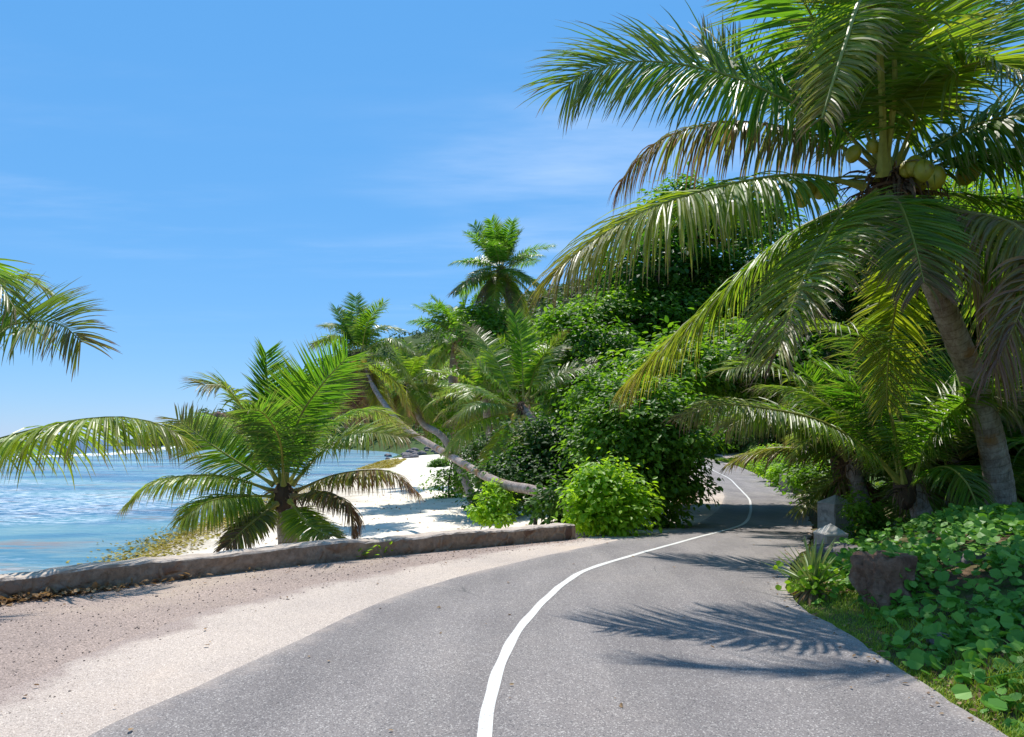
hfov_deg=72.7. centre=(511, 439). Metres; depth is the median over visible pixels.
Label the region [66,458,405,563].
beach grass
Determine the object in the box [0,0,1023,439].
sky
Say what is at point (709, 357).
broadleaf tree
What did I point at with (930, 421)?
coconut palm
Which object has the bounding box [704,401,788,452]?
hillside tree
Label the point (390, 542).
seedling
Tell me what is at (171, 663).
pale road edge
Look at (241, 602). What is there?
loose gravel
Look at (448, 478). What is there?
beach shrub
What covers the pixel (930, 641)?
half buried stone
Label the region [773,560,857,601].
leafy weed
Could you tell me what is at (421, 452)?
shore rock
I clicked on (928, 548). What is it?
creeper ground cover
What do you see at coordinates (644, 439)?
roadside bush
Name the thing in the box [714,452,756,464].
side drive
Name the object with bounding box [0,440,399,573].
sea water
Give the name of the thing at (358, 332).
coconut palm
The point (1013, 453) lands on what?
broadleaf tree
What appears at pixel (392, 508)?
beach debris
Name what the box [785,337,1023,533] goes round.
coconut palm
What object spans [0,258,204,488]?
coconut palm
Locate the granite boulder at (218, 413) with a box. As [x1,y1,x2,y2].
[199,411,225,434]
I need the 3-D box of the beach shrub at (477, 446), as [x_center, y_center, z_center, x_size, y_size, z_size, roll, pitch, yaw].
[-0.824,1.534,27.297,3.593,4.509,3.526,0,0,-21]
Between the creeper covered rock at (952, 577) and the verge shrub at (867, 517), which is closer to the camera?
the creeper covered rock at (952, 577)
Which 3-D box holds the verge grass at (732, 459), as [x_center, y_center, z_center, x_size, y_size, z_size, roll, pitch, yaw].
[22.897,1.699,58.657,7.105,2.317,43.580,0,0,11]
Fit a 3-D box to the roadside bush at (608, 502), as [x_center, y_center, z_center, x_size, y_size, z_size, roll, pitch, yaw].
[1.881,1.296,13.406,2.289,2.324,1.953,0,0,0]
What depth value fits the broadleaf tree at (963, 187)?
27.68 m
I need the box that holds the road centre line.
[477,462,751,736]
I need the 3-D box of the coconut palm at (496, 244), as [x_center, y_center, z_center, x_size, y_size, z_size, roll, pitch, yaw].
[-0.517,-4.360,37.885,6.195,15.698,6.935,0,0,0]
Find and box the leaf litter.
[0,528,997,730]
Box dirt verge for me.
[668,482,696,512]
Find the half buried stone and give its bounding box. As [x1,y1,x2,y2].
[926,632,955,647]
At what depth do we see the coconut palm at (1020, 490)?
11.87 m
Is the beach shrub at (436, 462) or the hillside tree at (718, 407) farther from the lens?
the hillside tree at (718, 407)
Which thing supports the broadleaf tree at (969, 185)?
on the ground at (1006, 587)
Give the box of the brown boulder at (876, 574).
[848,550,917,608]
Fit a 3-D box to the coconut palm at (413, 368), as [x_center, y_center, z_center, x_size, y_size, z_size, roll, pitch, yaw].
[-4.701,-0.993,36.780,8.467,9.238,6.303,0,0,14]
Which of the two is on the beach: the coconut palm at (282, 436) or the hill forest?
the coconut palm at (282, 436)
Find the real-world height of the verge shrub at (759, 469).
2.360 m
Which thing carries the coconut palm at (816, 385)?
on the ground at (1006, 587)
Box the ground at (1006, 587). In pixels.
[106,281,1023,736]
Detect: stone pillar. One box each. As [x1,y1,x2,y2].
[813,523,848,544]
[817,495,853,544]
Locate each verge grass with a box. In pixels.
[717,456,879,490]
[786,535,1023,736]
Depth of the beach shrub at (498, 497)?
16.39 m
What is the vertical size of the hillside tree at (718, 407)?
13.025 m
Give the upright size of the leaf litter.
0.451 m
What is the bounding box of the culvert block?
[779,474,802,493]
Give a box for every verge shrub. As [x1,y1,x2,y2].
[742,443,788,470]
[749,455,788,481]
[761,462,789,486]
[769,452,824,492]
[773,454,832,503]
[834,484,901,541]
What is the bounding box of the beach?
[144,451,670,556]
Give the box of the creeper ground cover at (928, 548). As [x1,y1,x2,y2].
[792,502,1023,735]
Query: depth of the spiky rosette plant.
6.99 m
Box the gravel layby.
[0,539,573,690]
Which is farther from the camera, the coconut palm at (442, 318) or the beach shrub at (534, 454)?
the coconut palm at (442, 318)
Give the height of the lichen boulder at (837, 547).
0.380 m
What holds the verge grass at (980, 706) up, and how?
on the ground at (1006, 587)
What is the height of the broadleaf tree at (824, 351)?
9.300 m
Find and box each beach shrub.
[411,393,485,498]
[427,457,450,466]
[442,423,530,518]
[457,408,599,524]
[464,477,522,529]
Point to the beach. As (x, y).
(443, 515)
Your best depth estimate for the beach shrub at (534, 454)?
18.32 m
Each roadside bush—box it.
[550,357,743,536]
[551,447,665,538]
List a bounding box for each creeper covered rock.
[915,569,959,588]
[948,551,985,566]
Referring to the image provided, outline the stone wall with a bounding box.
[0,523,575,600]
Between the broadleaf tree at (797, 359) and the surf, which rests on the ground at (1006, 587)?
the broadleaf tree at (797, 359)
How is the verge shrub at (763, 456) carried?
on the ground at (1006, 587)
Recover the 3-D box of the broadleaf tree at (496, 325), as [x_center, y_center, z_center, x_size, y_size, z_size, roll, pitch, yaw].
[0.580,-1.975,33.473,10.614,10.937,9.351,0,0,18]
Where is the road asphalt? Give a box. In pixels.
[88,458,1007,736]
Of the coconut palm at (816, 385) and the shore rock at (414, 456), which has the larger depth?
the shore rock at (414, 456)
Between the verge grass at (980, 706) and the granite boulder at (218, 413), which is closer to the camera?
the verge grass at (980, 706)
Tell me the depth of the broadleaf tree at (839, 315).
13.89 m
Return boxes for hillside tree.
[688,412,747,453]
[702,395,745,416]
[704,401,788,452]
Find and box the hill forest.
[150,261,721,444]
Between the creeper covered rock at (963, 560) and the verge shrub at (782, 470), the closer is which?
the creeper covered rock at (963, 560)
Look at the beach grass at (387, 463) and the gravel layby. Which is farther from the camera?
the beach grass at (387, 463)
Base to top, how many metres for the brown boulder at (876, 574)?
0.873 m
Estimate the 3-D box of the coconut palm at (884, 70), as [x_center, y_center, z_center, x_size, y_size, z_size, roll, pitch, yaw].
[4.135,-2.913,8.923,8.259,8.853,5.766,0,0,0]
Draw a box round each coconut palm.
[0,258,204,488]
[117,328,424,552]
[306,291,587,538]
[359,336,473,501]
[385,350,477,466]
[405,285,507,493]
[423,335,538,442]
[431,307,600,498]
[448,214,555,411]
[512,0,1023,504]
[660,296,1023,531]
[703,310,1019,542]
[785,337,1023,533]
[891,341,1023,514]
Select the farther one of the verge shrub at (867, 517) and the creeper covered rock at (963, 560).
the verge shrub at (867, 517)
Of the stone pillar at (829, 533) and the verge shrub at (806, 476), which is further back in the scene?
the verge shrub at (806, 476)
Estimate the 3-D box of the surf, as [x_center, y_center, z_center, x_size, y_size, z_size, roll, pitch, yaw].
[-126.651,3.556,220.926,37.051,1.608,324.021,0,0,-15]
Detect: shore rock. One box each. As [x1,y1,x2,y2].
[410,454,418,457]
[416,450,426,455]
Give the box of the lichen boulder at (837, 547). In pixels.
[810,543,857,558]
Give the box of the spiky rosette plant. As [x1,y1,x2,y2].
[765,536,849,606]
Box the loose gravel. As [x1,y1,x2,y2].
[0,535,617,716]
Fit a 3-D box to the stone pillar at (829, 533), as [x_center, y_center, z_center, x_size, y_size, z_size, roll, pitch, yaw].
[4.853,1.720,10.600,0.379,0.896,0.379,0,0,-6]
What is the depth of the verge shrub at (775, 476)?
40.80 m
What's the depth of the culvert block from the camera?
36.24 m
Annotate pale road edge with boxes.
[0,473,724,736]
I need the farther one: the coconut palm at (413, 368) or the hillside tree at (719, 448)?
the hillside tree at (719, 448)
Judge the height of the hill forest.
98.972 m
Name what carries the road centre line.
on the road asphalt
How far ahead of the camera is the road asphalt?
4.95 m
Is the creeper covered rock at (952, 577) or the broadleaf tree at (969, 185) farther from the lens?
the broadleaf tree at (969, 185)
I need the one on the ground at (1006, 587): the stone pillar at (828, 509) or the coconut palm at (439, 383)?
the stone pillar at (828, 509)
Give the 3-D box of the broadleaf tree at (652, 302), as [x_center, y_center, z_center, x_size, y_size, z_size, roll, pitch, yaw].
[7.389,-4.102,28.272,12.392,14.883,10.529,0,0,0]
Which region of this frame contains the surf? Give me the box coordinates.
[12,446,175,459]
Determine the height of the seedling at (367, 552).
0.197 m
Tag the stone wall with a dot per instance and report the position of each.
(83, 576)
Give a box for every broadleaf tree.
[436,294,610,416]
[521,296,826,451]
[546,161,811,411]
[652,225,857,497]
[771,177,1023,389]
[779,227,887,410]
[823,173,1020,265]
[863,379,1023,525]
[936,184,1023,345]
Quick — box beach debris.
[192,478,527,552]
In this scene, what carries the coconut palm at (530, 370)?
on the beach
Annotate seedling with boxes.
[356,545,379,556]
[378,540,392,552]
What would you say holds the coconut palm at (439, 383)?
on the beach
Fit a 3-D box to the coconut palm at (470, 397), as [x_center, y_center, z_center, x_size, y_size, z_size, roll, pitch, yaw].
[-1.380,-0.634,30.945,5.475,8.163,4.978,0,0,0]

